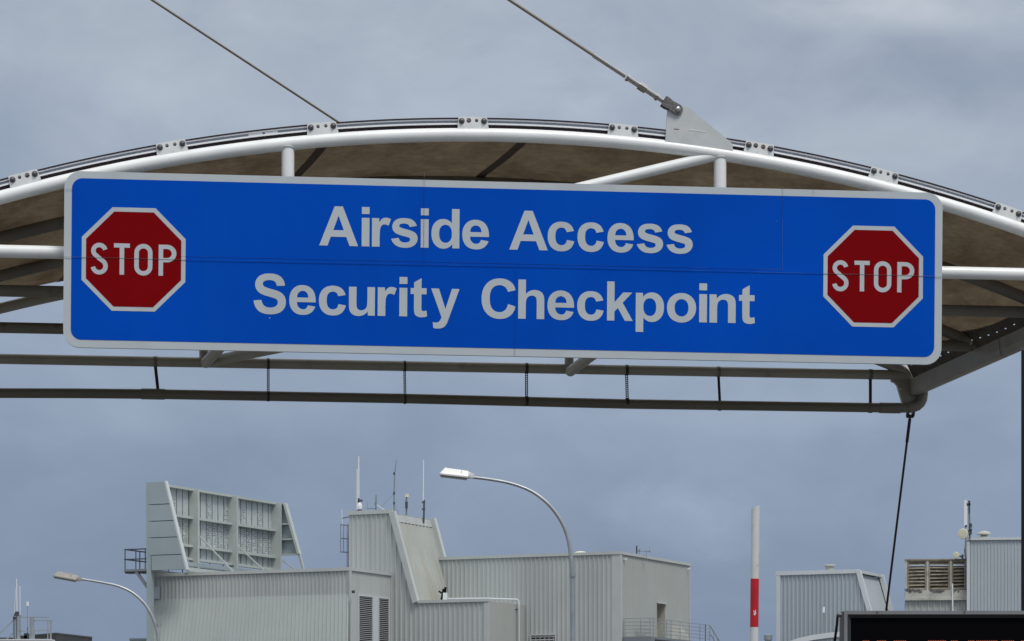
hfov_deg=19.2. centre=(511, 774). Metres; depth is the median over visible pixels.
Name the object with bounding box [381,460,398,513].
mast antenna
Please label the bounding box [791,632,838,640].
curved roof
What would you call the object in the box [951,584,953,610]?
vent pipe
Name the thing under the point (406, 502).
camera mast
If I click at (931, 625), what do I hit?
message board
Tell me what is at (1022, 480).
steel post
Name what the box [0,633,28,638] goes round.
roof unit
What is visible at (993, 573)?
white block building
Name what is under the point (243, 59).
stay cable
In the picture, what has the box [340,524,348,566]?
caged ladder
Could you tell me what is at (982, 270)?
canopy
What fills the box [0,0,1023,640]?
sky
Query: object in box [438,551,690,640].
box building
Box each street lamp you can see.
[53,571,160,640]
[439,468,575,640]
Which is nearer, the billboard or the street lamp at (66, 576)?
the street lamp at (66, 576)
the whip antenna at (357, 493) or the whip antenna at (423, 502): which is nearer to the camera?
the whip antenna at (357, 493)
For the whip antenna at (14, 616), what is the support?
on the railed deck
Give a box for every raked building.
[347,509,523,640]
[776,569,893,640]
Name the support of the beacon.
on the raked building at (406, 551)
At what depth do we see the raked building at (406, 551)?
184.73 m
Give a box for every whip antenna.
[14,588,15,638]
[16,579,17,611]
[19,586,20,638]
[26,602,28,638]
[356,469,357,510]
[358,457,359,502]
[422,460,424,522]
[822,607,824,632]
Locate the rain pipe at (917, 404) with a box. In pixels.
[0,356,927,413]
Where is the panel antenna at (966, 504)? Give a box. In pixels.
[964,500,971,559]
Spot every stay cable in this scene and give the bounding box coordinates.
[151,0,339,121]
[507,0,682,114]
[885,412,914,610]
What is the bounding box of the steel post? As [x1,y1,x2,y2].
[1021,319,1023,610]
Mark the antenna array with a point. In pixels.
(639, 551)
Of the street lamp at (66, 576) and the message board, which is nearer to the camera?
the message board
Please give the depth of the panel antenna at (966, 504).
149.75 m
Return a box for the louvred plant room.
[904,559,965,610]
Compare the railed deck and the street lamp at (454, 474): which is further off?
the railed deck
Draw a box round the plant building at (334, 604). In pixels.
[146,567,391,640]
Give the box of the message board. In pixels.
[833,611,1023,640]
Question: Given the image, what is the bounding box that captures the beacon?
[358,500,362,510]
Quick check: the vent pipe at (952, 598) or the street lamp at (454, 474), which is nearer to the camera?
the street lamp at (454, 474)
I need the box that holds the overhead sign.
[63,171,942,364]
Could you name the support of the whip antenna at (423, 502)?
on the raked building at (406, 551)
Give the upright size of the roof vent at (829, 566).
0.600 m
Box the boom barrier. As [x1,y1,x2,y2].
[750,505,759,640]
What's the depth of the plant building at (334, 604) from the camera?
182.32 m
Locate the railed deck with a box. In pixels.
[0,612,54,640]
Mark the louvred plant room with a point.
(928, 587)
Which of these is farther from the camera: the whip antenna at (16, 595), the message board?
the whip antenna at (16, 595)
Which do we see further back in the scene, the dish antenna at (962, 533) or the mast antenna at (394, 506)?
the mast antenna at (394, 506)
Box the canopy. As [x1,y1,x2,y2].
[0,106,1023,402]
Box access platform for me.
[623,618,719,640]
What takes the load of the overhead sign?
attached to the canopy
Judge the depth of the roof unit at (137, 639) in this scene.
189.95 m
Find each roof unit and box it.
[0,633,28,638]
[129,638,146,640]
[438,587,446,599]
[672,626,688,639]
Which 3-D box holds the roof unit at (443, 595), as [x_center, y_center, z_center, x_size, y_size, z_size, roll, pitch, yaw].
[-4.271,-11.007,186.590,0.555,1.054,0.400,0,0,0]
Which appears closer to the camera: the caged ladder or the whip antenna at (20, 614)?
the whip antenna at (20, 614)
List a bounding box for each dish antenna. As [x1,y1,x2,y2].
[953,552,960,557]
[958,528,967,538]
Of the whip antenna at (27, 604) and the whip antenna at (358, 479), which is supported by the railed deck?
the whip antenna at (27, 604)
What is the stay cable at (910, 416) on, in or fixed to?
attached to the canopy
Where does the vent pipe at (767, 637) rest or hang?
on the ground
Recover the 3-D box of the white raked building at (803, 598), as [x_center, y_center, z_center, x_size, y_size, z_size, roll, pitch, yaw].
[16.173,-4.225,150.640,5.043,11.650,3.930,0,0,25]
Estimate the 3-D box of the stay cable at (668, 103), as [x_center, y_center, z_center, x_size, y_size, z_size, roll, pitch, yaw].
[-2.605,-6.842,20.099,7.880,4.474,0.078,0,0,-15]
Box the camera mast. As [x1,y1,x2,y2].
[405,494,408,514]
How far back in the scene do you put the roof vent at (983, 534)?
151.78 m
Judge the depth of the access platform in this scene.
185.89 m
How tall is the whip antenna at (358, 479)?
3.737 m
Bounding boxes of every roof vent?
[824,564,834,569]
[977,531,990,537]
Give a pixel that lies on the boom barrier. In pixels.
(754, 579)
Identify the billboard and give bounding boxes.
[124,481,304,640]
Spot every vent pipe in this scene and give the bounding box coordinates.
[764,634,771,640]
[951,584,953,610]
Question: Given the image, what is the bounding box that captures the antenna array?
[636,546,649,559]
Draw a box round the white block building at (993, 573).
[964,537,1020,610]
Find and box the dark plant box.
[35,633,91,640]
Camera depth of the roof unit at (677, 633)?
189.46 m
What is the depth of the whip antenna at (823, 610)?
142.98 m
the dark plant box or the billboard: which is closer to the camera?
the dark plant box
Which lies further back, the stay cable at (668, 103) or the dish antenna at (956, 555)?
the dish antenna at (956, 555)

